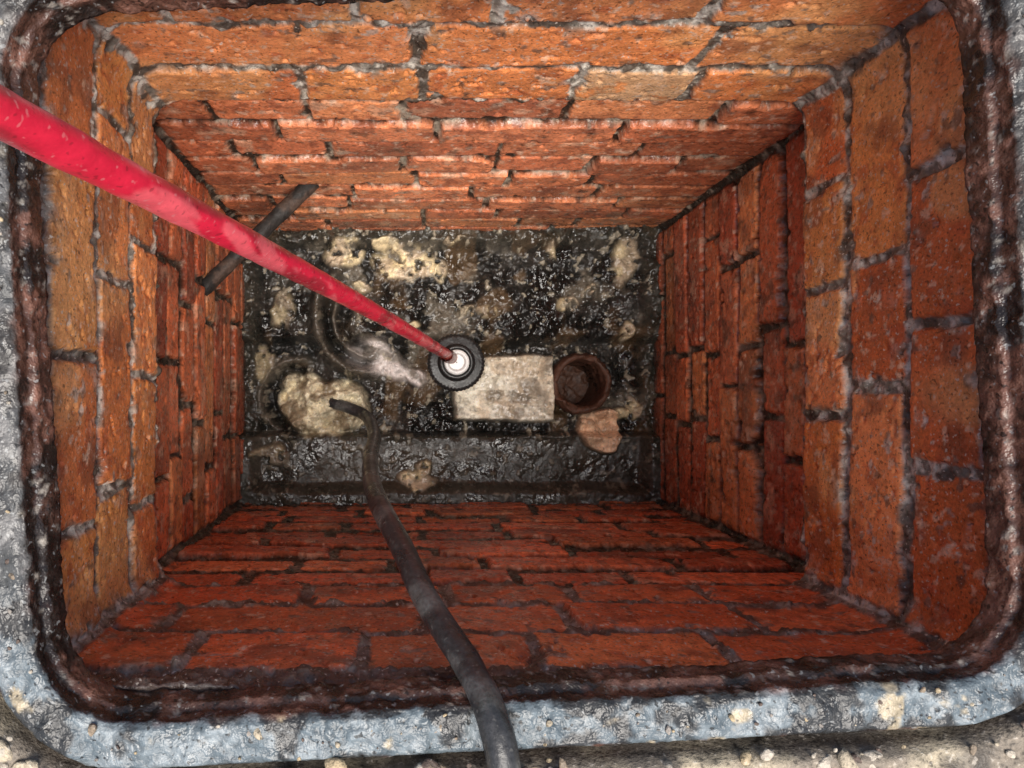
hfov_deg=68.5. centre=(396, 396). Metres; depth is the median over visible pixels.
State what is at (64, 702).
manhole frame
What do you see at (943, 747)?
ground
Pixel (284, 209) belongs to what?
step iron
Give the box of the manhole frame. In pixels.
[0,0,1023,767]
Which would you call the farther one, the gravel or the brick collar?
the brick collar
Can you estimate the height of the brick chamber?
0.580 m
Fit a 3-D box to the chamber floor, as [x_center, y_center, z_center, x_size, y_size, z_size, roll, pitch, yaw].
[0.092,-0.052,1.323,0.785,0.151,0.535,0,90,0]
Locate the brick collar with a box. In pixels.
[37,0,989,692]
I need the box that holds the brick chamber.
[152,96,806,587]
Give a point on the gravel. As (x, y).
(844, 758)
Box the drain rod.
[0,84,484,391]
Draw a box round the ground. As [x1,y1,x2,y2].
[0,692,1023,767]
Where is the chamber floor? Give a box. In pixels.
[239,225,663,505]
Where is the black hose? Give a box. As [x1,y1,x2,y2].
[329,398,520,767]
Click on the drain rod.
(455, 362)
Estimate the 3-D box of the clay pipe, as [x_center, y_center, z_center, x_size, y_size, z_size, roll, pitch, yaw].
[0.323,-0.021,1.339,0.116,0.116,0.117,0,90,0]
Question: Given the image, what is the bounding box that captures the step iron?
[201,184,318,295]
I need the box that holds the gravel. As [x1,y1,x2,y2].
[0,14,1023,767]
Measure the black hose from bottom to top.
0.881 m
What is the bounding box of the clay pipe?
[553,352,611,414]

